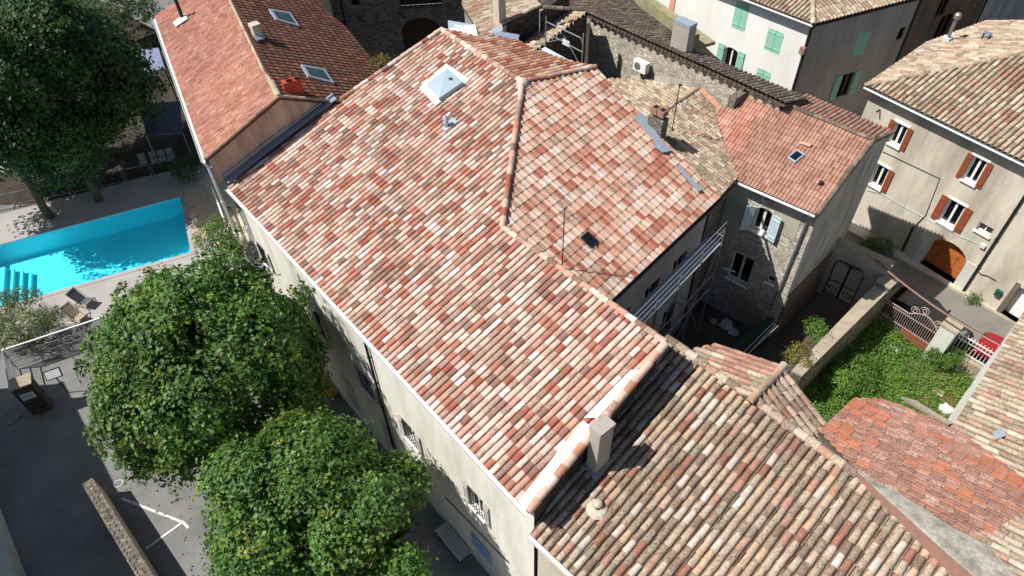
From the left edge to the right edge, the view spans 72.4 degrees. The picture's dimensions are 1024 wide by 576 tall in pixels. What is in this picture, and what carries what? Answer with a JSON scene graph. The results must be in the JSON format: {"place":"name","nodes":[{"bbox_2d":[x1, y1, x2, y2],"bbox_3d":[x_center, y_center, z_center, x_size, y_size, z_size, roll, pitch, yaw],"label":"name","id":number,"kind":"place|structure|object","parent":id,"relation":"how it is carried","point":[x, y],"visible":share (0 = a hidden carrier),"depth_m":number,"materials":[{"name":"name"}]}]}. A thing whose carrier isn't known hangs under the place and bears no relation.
{"place":"outdoors","nodes":[
{"label":"outdoors","id":0,"kind":"place"},
{"bbox_2d":[8,372,51,414],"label":"gate pillar","id":1,"kind":"structure","parent":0,"point":[30,394],"depth_m":32.72,"materials":[{"name":"stone"}]},
{"bbox_2d":[0,46,206,204],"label":"yard ground","id":2,"kind":"structure","parent":0,"point":[139,144],"depth_m":47.89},
{"bbox_2d":[0,0,173,188],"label":"shade tree","id":3,"kind":"object","parent":2,"relation":"on","point":[50,50],"visible":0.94,"depth_m":37.91,"materials":[{"name":"green plant"}]},
{"bbox_2d":[132,30,160,48],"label":"garden retaining wall","id":4,"kind":"structure","parent":2,"relation":"on","point":[152,37],"depth_m":58.06,"materials":[{"name":"stone"}]},
{"bbox_2d":[137,48,177,100],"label":"roofed shelter","id":5,"kind":"object","parent":2,"relation":"on","point":[156,54],"visible":0.49,"depth_m":51.56,"materials":[{"name":"metal"}]},
{"bbox_2d":[142,101,196,167],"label":"dark awning","id":6,"kind":"object","parent":2,"relation":"on","point":[171,124],"visible":0.64,"depth_m":46.17,"materials":[{"name":"fabric"}]},
{"bbox_2d":[73,0,154,39],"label":"bank","id":7,"kind":"structure","parent":0,"point":[130,26],"depth_m":59.19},
{"bbox_2d":[85,0,168,29],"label":"bank bush","id":8,"kind":"object","parent":7,"relation":"on","point":[126,13],"visible":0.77,"depth_m":57.51,"materials":[{"name":"green plant"}]},
{"bbox_2d":[197,171,249,266],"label":"side terrace","id":9,"kind":"structure","parent":0,"point":[207,181],"depth_m":44.14,"materials":[{"name":"stone"}]},
{"bbox_2d":[184,184,215,241],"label":"wooden deck","id":10,"kind":"structure","parent":9,"relation":"on","point":[197,196],"depth_m":44.10,"materials":[{"name":"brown wood"}]},
{"bbox_2d":[152,0,378,261],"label":"red roof house","id":11,"kind":"structure","parent":0,"point":[256,82],"depth_m":31.50,"materials":[{"name":"tile"}]},
{"bbox_2d":[268,9,299,27],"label":"roof window","id":12,"kind":"structure","parent":11,"relation":"in","point":[285,17],"depth_m":33.75,"materials":[{"name":"glass"}]},
{"bbox_2d":[301,64,334,83],"bbox_3d":[-8.769,-9.608,31.541,1.132,0.864,1.073,-24,50,-20],"label":"roof window","id":13,"kind":"structure","parent":11,"relation":"in","point":[320,74],"depth_m":31.46,"materials":[{"name":"glass"}]},
{"bbox_2d":[0,0,589,575],"bbox_3d":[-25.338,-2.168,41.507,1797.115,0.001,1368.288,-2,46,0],"label":"ground","id":14,"kind":"structure","parent":0,"point":[52,516],"depth_m":30.54,"materials":[{"name":"asphalt"}]},
{"bbox_2d":[0,409,21,425],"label":"manhole cover","id":15,"kind":"object","parent":14,"relation":"on","point":[10,417],"visible":1,"depth_m":33.46,"materials":[{"name":"metal"}]},
{"bbox_2d":[0,509,25,575],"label":"corner wall","id":16,"kind":"structure","parent":14,"relation":"on","point":[10,563],"depth_m":28.01,"materials":[{"name":"paint"}]},
{"bbox_2d":[1,315,110,368],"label":"grid fence","id":17,"kind":"object","parent":14,"relation":"on","point":[39,338],"visible":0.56,"depth_m":35.44,"materials":[{"name":"grey metal"}]},
{"bbox_2d":[1,351,18,381],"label":"side gate","id":18,"kind":"structure","parent":17,"relation":"attached to","point":[10,368],"depth_m":34.28,"materials":[{"name":"grey metal"}]},
{"bbox_2d":[43,367,68,392],"bbox_3d":[-21.858,4.541,33.829,0.720,1.692,0.314,-21,49,-17],"label":"notice board","id":19,"kind":"object","parent":14,"relation":"on","point":[53,373],"visible":1,"depth_m":33.34,"materials":[{"name":"metal"}]},
{"bbox_2d":[0,161,235,349],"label":"pool deck","id":20,"kind":"structure","parent":14,"relation":"on","point":[32,219],"depth_m":43.60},
{"bbox_2d":[0,285,47,316],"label":"garden bush","id":21,"kind":"object","parent":20,"relation":"on","point":[8,298],"visible":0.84,"depth_m":36.84,"materials":[{"name":"green plant"}]},
{"bbox_2d":[0,295,67,351],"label":"olive bush","id":22,"kind":"object","parent":20,"relation":"on","point":[5,331],"visible":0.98,"depth_m":35.46,"materials":[{"name":"green plant"}]},
{"bbox_2d":[0,71,102,219],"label":"shade tree","id":23,"kind":"object","parent":20,"relation":"on","point":[46,211],"visible":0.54,"depth_m":38.72,"materials":[{"name":"green plant"}]},
{"bbox_2d":[58,301,89,326],"bbox_3d":[-23.361,1.397,37.363,1.122,0.950,0.635,21,50,20],"label":"deck chair","id":24,"kind":"object","parent":20,"relation":"on","point":[70,311],"visible":0.94,"depth_m":37.37,"materials":[{"name":"fabric"}]},
{"bbox_2d":[19,94,134,202],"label":"shade tree","id":25,"kind":"object","parent":20,"relation":"on","point":[105,128],"visible":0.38,"depth_m":40.63,"materials":[{"name":"green plant"}]},
{"bbox_2d":[65,287,96,310],"bbox_3d":[-23.492,0.581,38.144,1.122,0.950,0.635,13,48,14],"label":"deck chair","id":26,"kind":"object","parent":20,"relation":"on","point":[76,296],"visible":0.95,"depth_m":38.13,"materials":[{"name":"fabric"}]},
{"bbox_2d":[0,193,195,309],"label":"swimming pool","id":27,"kind":"structure","parent":20,"relation":"in","point":[69,256],"depth_m":43.23,"materials":[{"name":"liquid"}]},
{"bbox_2d":[164,152,206,183],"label":"dark bush","id":28,"kind":"object","parent":20,"relation":"on","point":[191,168],"visible":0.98,"depth_m":45.05,"materials":[{"name":"green plant"}]},
{"bbox_2d":[187,214,242,261],"bbox_3d":[-16.861,-2.918,40.125,2.834,2.667,3.098,-2,46,0],"label":"oleander bush","id":29,"kind":"object","parent":20,"relation":"on","point":[217,225],"visible":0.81,"depth_m":39.69,"materials":[{"name":"green plant"}]},
{"bbox_2d":[82,478,157,575],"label":"parking wall","id":30,"kind":"structure","parent":14,"relation":"on","point":[139,563],"depth_m":28.15,"materials":[{"name":"beige stone"}]},
{"bbox_2d":[121,498,188,548],"bbox_3d":[-15.496,10.070,29.529,3.640,0.008,1.547,14,48,14],"label":"road marking","id":31,"kind":"object","parent":14,"relation":"on","point":[165,515],"visible":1,"depth_m":29.76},
{"bbox_2d":[72,229,334,506],"bbox_3d":[-12.094,3.590,27.763,9.392,11.389,9.745,-36,55,-28],"label":"maple tree","id":32,"kind":"object","parent":14,"relation":"on","point":[169,348],"visible":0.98,"depth_m":24.44,"materials":[{"name":"green plant"}]},
{"bbox_2d":[100,393,429,575],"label":"fallen leaves","id":33,"kind":"object","parent":14,"relation":"on","point":[188,522],"visible":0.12,"depth_m":29.43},
{"bbox_2d":[190,398,383,575],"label":"maple tree","id":34,"kind":"object","parent":14,"relation":"on","point":[263,488],"visible":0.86,"depth_m":22.09,"materials":[{"name":"green plant"}]},
{"bbox_2d":[322,372,338,398],"bbox_3d":[-8.911,4.743,34.091,0.745,0.485,1.400,-32,53,-26],"label":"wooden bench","id":35,"kind":"object","parent":14,"relation":"on","point":[332,393],"visible":0.38,"depth_m":33.76,"materials":[{"name":"wood"}]},
{"bbox_2d":[300,446,443,575],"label":"maple tree","id":36,"kind":"object","parent":14,"relation":"on","point":[394,495],"visible":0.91,"depth_m":21.93,"materials":[{"name":"green plant"}]},
{"bbox_2d":[368,52,394,71],"bbox_3d":[-6.382,-10.822,33.715,1.714,1.482,1.145,8,47,9],"label":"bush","id":37,"kind":"object","parent":14,"relation":"on","point":[376,60],"visible":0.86,"depth_m":33.56,"materials":[{"name":"green plant"}]},
{"bbox_2d":[323,0,464,66],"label":"arched stone building","id":38,"kind":"structure","parent":14,"relation":"on","point":[391,28],"depth_m":45.24,"materials":[{"name":"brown stone"}]},
{"bbox_2d":[402,18,438,55],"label":"timber doors","id":39,"kind":"structure","parent":38,"relation":"in","point":[415,30],"depth_m":46.52,"materials":[{"name":"brown wood"}]},
{"bbox_2d":[435,522,470,562],"bbox_3d":[-2.398,10.410,28.511,0.580,0.470,1.700,-32,53,-26],"label":"park bench","id":40,"kind":"object","parent":14,"relation":"on","point":[445,532],"visible":1,"depth_m":28.33,"materials":[{"name":"metal"}]},
{"bbox_2d":[225,20,738,575],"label":"tiled house","id":41,"kind":"structure","parent":14,"relation":"on","point":[495,352],"depth_m":25.75,"materials":[{"name":"tile"}]},
{"bbox_2d":[357,369,376,403],"bbox_3d":[-5.792,3.875,28.209,0.290,1.324,1.140,-32,53,-26],"label":"window","id":42,"kind":"structure","parent":41,"relation":"in","point":[368,384],"depth_m":28.38,"materials":[{"name":"white paint"}]},
{"bbox_2d":[402,420,418,453],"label":"window","id":43,"kind":"structure","parent":41,"relation":"in","point":[411,432],"depth_m":26.73,"materials":[{"name":"white paint"}]},
{"bbox_2d":[468,488,484,523],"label":"window","id":44,"kind":"structure","parent":41,"relation":"in","point":[477,501],"depth_m":24.16,"materials":[{"name":"white paint"}]},
{"bbox_2d":[551,208,582,264],"bbox_3d":[1.775,-1.598,23.366,1.197,2.750,0.519,-20,49,-16],"label":"tv aerial","id":45,"kind":"object","parent":41,"relation":"attached to","point":[564,222],"visible":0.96,"depth_m":22.98,"materials":[{"name":"metal"}]},
{"bbox_2d":[580,231,597,247],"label":"roof window","id":46,"kind":"structure","parent":41,"relation":"in","point":[588,238],"depth_m":25.20,"materials":[{"name":"glass"}]},
{"bbox_2d":[644,280,658,298],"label":"window","id":47,"kind":"structure","parent":41,"relation":"in","point":[650,289],"depth_m":28.62,"materials":[{"name":"black glass"}]},
{"bbox_2d":[660,304,672,336],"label":"window","id":48,"kind":"structure","parent":41,"relation":"in","point":[668,316],"depth_m":32.50,"materials":[{"name":"black glass"}]},
{"bbox_2d":[673,250,687,269],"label":"window","id":49,"kind":"structure","parent":41,"relation":"in","point":[680,259],"depth_m":29.67,"materials":[{"name":"black glass"}]},
{"bbox_2d":[524,0,588,62],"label":"lean to roof","id":50,"kind":"object","parent":14,"relation":"on","point":[573,20],"visible":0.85,"depth_m":34.74,"materials":[{"name":"tile"}]},
{"bbox_2d":[534,16,583,62],"bbox_3d":[2.027,-10.543,31.609,0.111,3.100,3.148,-33,54,-26],"label":"scaffold","id":51,"kind":"object","parent":50,"relation":"attached to","point":[565,42],"visible":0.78,"depth_m":30.73,"materials":[{"name":"grey metal"}]},
{"bbox_2d":[538,0,809,111],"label":"stone range","id":52,"kind":"structure","parent":14,"relation":"on","point":[623,34],"depth_m":34.32,"materials":[{"name":"stone"}]},
{"bbox_2d":[633,57,649,74],"bbox_3d":[6.505,-11.117,35.024,0.445,0.570,0.800,-33,54,-26],"label":"air conditioner","id":53,"kind":"object","parent":52,"relation":"attached to","point":[640,65],"visible":1,"depth_m":34.85,"materials":[{"name":"white paint"}]},
{"bbox_2d":[634,0,714,49],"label":"mossy parapet","id":54,"kind":"structure","parent":52,"relation":"on","point":[661,13],"depth_m":43.52,"materials":[{"name":"concrete"}]},
{"bbox_2d":[657,0,702,28],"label":"pink white house","id":55,"kind":"structure","parent":14,"relation":"on","point":[690,9],"depth_m":45.07,"materials":[{"name":"paint"}]},
{"bbox_2d":[527,334,947,575],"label":"weathered house","id":56,"kind":"structure","parent":14,"relation":"on","point":[693,464],"depth_m":19.47,"materials":[{"name":"tile"}]},
{"bbox_2d":[692,343,826,438],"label":"hipped house","id":57,"kind":"structure","parent":14,"relation":"on","point":[771,384],"depth_m":21.12,"materials":[{"name":"tile"}]},
{"bbox_2d":[700,94,895,337],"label":"pink roof house","id":58,"kind":"structure","parent":14,"relation":"on","point":[805,171],"depth_m":30.35,"materials":[{"name":"red tile"}]},
{"bbox_2d":[724,252,754,289],"bbox_3d":[10.725,-0.892,32.795,1.195,1.785,0.350,31,55,27],"label":"window","id":59,"kind":"structure","parent":58,"relation":"in","point":[742,266],"depth_m":32.99,"materials":[{"name":"glass"}]},
{"bbox_2d":[748,207,772,238],"bbox_3d":[10.877,-2.931,30.383,0.884,1.409,0.350,31,55,27],"label":"window","id":60,"kind":"structure","parent":58,"relation":"in","point":[763,217],"depth_m":30.59,"materials":[{"name":"white paint"}]},
{"bbox_2d":[787,149,804,162],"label":"roof window","id":61,"kind":"structure","parent":58,"relation":"in","point":[796,155],"depth_m":29.31,"materials":[{"name":"glass"}]},
{"bbox_2d":[751,289,849,373],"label":"lane","id":62,"kind":"structure","parent":14,"relation":"on","point":[831,311],"depth_m":34.38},
{"bbox_2d":[816,237,895,308],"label":"lane gate wall","id":63,"kind":"structure","parent":62,"relation":"on","point":[861,257],"depth_m":33.33,"materials":[{"name":"grey paint"}]},
{"bbox_2d":[822,260,863,304],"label":"iron gate","id":64,"kind":"structure","parent":63,"relation":"attached to","point":[842,285],"depth_m":34.65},
{"bbox_2d":[697,0,918,116],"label":"white house","id":65,"kind":"structure","parent":14,"relation":"on","point":[838,53],"depth_m":41.69,"materials":[{"name":"paint"}]},
{"bbox_2d":[724,47,737,67],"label":"window","id":66,"kind":"structure","parent":65,"relation":"in","point":[731,54],"depth_m":44.21,"materials":[{"name":"glass"}]},
{"bbox_2d":[836,72,853,96],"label":"window","id":67,"kind":"structure","parent":65,"relation":"in","point":[846,79],"depth_m":43.70,"materials":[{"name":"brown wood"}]},
{"bbox_2d":[789,283,886,390],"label":"garden wall","id":68,"kind":"structure","parent":14,"relation":"on","point":[850,326],"depth_m":31.32,"materials":[{"name":"grey stone"}]},
{"bbox_2d":[779,340,817,380],"bbox_3d":[12.373,2.976,29.947,1.569,1.071,1.662,-28,52,-23],"label":"wall creeper","id":69,"kind":"object","parent":68,"relation":"on","point":[793,350],"depth_m":29.86,"materials":[{"name":"green plant"}]},
{"bbox_2d":[800,316,836,346],"bbox_3d":[13.665,2.035,31.317,1.247,1.604,2.183,-7,47,-5],"label":"wall creeper","id":70,"kind":"object","parent":68,"relation":"attached to","point":[822,327],"depth_m":31.17,"materials":[{"name":"green plant"}]},
{"bbox_2d":[817,397,1023,575],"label":"orange roof annex","id":71,"kind":"object","parent":14,"relation":"on","point":[945,493],"visible":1,"depth_m":19.03,"materials":[{"name":"tile"}]},
{"bbox_2d":[852,12,1023,324],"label":"shuttered house","id":72,"kind":"structure","parent":14,"relation":"on","point":[944,192],"depth_m":34.00,"materials":[{"name":"paint"}]},
{"bbox_2d":[868,161,891,191],"bbox_3d":[19.344,-5.907,36.815,0.310,1.524,0.932,-28,52,-23],"label":"window","id":73,"kind":"structure","parent":72,"relation":"in","point":[881,171],"depth_m":36.95,"materials":[{"name":"white paint"}]},
{"bbox_2d":[886,119,910,150],"bbox_3d":[19.302,-7.673,34.934,0.310,1.404,0.873,-28,52,-23],"label":"window","id":74,"kind":"structure","parent":72,"relation":"in","point":[901,128],"depth_m":35.03,"materials":[{"name":"white paint"}]},
{"bbox_2d":[924,240,965,278],"bbox_3d":[22.408,-1.667,35.881,0.061,2.068,1.897,-28,52,-23],"label":"garage door","id":75,"kind":"structure","parent":72,"relation":"in","point":[944,255],"depth_m":36.02,"materials":[{"name":"brown wood"}]},
{"bbox_2d":[935,195,968,231],"bbox_3d":[21.639,-3.692,34.392,0.310,1.614,1.056,-28,52,-23],"label":"window","id":76,"kind":"structure","parent":72,"relation":"in","point":[954,208],"depth_m":34.51,"materials":[{"name":"white paint"}]},
{"bbox_2d":[959,152,990,187],"bbox_3d":[21.555,-5.501,32.553,0.310,1.535,0.869,-28,52,-23],"label":"window","id":77,"kind":"structure","parent":72,"relation":"in","point":[979,162],"depth_m":32.65,"materials":[{"name":"white paint"}]},
{"bbox_2d":[972,222,993,239],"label":"window","id":78,"kind":"structure","parent":72,"relation":"in","point":[983,227],"depth_m":33.50,"materials":[{"name":"white paint"}]},
{"bbox_2d":[1005,288,1023,317],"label":"door","id":79,"kind":"structure","parent":72,"relation":"in","point":[1016,306],"depth_m":34.01,"materials":[{"name":"white paint"}]},
{"bbox_2d":[894,0,984,63],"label":"terrace house","id":80,"kind":"structure","parent":14,"relation":"on","point":[932,19],"depth_m":43.17,"materials":[{"name":"brown paint"}]},
{"bbox_2d":[935,0,947,15],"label":"window","id":81,"kind":"structure","parent":80,"relation":"in","point":[941,7],"depth_m":42.56,"materials":[{"name":"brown wood"}]},
{"bbox_2d":[932,13,951,39],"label":"window","id":82,"kind":"structure","parent":80,"relation":"in","point":[941,28],"depth_m":43.77,"materials":[{"name":"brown wood"}]},
{"bbox_2d":[964,0,1023,23],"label":"corner terrace house","id":83,"kind":"structure","parent":14,"relation":"on","point":[1002,10],"depth_m":44.88,"materials":[{"name":"paint"}]},
{"bbox_2d":[462,0,541,42],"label":"straw roof house","id":84,"kind":"structure","parent":0,"point":[520,18],"depth_m":33.88,"materials":[{"name":"tile"}]},
{"bbox_2d":[672,288,750,349],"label":"courtyard","id":85,"kind":"structure","parent":0,"point":[709,333],"depth_m":34.34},
{"bbox_2d":[630,222,734,347],"bbox_3d":[6.588,1.842,28.953,1.380,8.271,7.155,32,55,28],"label":"scaffolding","id":86,"kind":"object","parent":85,"relation":"on","point":[659,295],"visible":0.6,"depth_m":27.17,"materials":[{"name":"metal"}]},
{"bbox_2d":[710,318,738,335],"bbox_3d":[10.528,1.721,34.368,1.554,0.389,0.753,34,56,29],"label":"rag heap","id":87,"kind":"object","parent":85,"relation":"on","point":[725,324],"visible":1,"depth_m":34.22,"materials":[{"name":"fabric"}]},
{"bbox_2d":[739,292,764,330],"bbox_3d":[11.311,1.194,33.541,1.389,2.081,0.072,30,54,26],"label":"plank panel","id":88,"kind":"object","parent":85,"relation":"on","point":[750,312],"visible":1,"depth_m":33.35,"materials":[{"name":"grey wood"}]},
{"bbox_2d":[584,0,1020,361],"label":"ground","id":89,"kind":"structure","parent":0,"point":[587,42],"depth_m":53.96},
{"bbox_2d":[608,77,737,322],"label":"old roof house","id":90,"kind":"structure","parent":89,"relation":"on","point":[694,139],"depth_m":30.73,"materials":[{"name":"tile"}]},
{"bbox_2d":[729,316,777,353],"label":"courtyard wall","id":91,"kind":"structure","parent":89,"relation":"on","point":[753,340],"depth_m":31.90,"materials":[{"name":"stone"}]},
{"bbox_2d":[871,275,897,324],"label":"corner pier","id":92,"kind":"structure","parent":89,"relation":"on","point":[888,283],"depth_m":32.57,"materials":[{"name":"grey stone"}]},
{"bbox_2d":[948,312,1023,477],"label":"roof","id":93,"kind":"structure","parent":89,"relation":"on","point":[987,414],"depth_m":23.80,"materials":[{"name":"tile"}]},
{"bbox_2d":[873,259,1001,345],"bbox_3d":[18.907,0.935,30.541,0.075,0.457,7.294,-27,52,-22],"label":"overhead cable","id":94,"kind":"object","parent":93,"relation":"attached to","point":[931,303],"visible":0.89,"depth_m":30.87,"materials":[{"name":"rubber"}]},
{"bbox_2d":[805,325,972,421],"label":"garden soil","id":95,"kind":"structure","parent":0,"point":[943,388],"depth_m":31.91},
{"bbox_2d":[818,349,885,401],"bbox_3d":[15.272,3.897,31.575,3.121,1.960,2.492,-14,48,-11],"label":"ivy mound","id":96,"kind":"object","parent":95,"relation":"on","point":[858,369],"visible":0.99,"depth_m":31.16,"materials":[{"name":"green plant"}]},
{"bbox_2d":[803,315,971,422],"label":"weeds","id":97,"kind":"object","parent":95,"relation":"on","point":[838,404],"visible":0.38,"depth_m":31.89,"materials":[{"name":"green plant"}]},
{"bbox_2d":[876,300,941,351],"bbox_3d":[18.641,1.579,32.818,0.060,2.484,2.634,-30,53,-24],"label":"ornate railing","id":98,"kind":"object","parent":95,"relation":"on","point":[917,341],"visible":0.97,"depth_m":32.92,"materials":[{"name":"metal"}]},
{"bbox_2d":[922,317,963,361],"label":"white pillar","id":99,"kind":"structure","parent":95,"relation":"on","point":[947,332],"depth_m":31.48,"materials":[{"name":"paint"}]},
{"bbox_2d":[920,344,973,372],"bbox_3d":[19.959,3.183,32.187,2.172,1.358,1.651,-2,46,0],"label":"ivy mound","id":100,"kind":"object","parent":95,"relation":"on","point":[947,360],"visible":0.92,"depth_m":31.87,"materials":[{"name":"green plant"}]},
{"bbox_2d":[959,371,975,388],"bbox_3d":[20.570,4.750,30.803,1.333,1.420,2.417,-2,46,0],"label":"ivy mound","id":101,"kind":"object","parent":95,"relation":"on","point":[967,383],"visible":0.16,"depth_m":31.11,"materials":[{"name":"green plant"}]},
{"bbox_2d":[826,232,1014,377],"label":"street","id":102,"kind":"structure","parent":0,"point":[980,319],"depth_m":35.58,"materials":[{"name":"concrete"}]},
{"bbox_2d":[880,286,965,346],"bbox_3d":[19.746,1.286,33.783,1.937,1.435,3.819,-32,53,-26],"label":"parked car","id":103,"kind":"object","parent":102,"relation":"on","point":[906,298],"visible":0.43,"depth_m":33.45,"materials":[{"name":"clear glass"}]},
{"bbox_2d":[954,328,973,350],"bbox_3d":[21.077,2.223,33.055,0.857,1.250,1.590,-27,51,-22],"label":"covered scooter","id":104,"kind":"object","parent":102,"relation":"on","point":[968,332],"visible":0.3,"depth_m":32.70,"materials":[{"name":"fabric"}]},
{"bbox_2d":[948,346,984,375],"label":"garden wall","id":105,"kind":"structure","parent":102,"relation":"on","point":[972,367],"depth_m":32.11,"materials":[{"name":"concrete"}]},
{"bbox_2d":[953,332,992,365],"bbox_3d":[21.119,2.935,31.587,0.035,1.070,2.131,-32,53,-26],"label":"plain railing","id":106,"kind":"object","parent":105,"relation":"on","point":[973,348],"visible":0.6,"depth_m":31.72,"materials":[{"name":"metal"}]},
{"bbox_2d":[967,332,1004,363],"bbox_3d":[23.026,3.419,31.655,1.937,1.435,3.819,-32,53,-26],"label":"parked car","id":107,"kind":"object","parent":102,"relation":"on","point":[983,341],"visible":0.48,"depth_m":32.33,"materials":[{"name":"red metal"}]},
{"bbox_2d":[847,221,1018,321],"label":"pavement","id":108,"kind":"structure","parent":0,"point":[856,230],"depth_m":36.83,"materials":[{"name":"concrete"}]},
{"bbox_2d":[855,233,899,257],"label":"wall weeds","id":109,"kind":"object","parent":108,"relation":"on","point":[870,243],"depth_m":37.77,"materials":[{"name":"green plant"}]},
{"bbox_2d":[962,292,983,305],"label":"wall weeds","id":110,"kind":"object","parent":108,"relation":"on","point":[975,297],"depth_m":35.00,"materials":[{"name":"green plant"}]},
{"bbox_2d":[937,402,953,414],"bbox_3d":[19.127,5.284,30.802,0.720,0.311,0.646,-2,46,0],"label":"rubble block","id":111,"kind":"object","parent":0,"point":[946,408],"depth_m":30.71,"materials":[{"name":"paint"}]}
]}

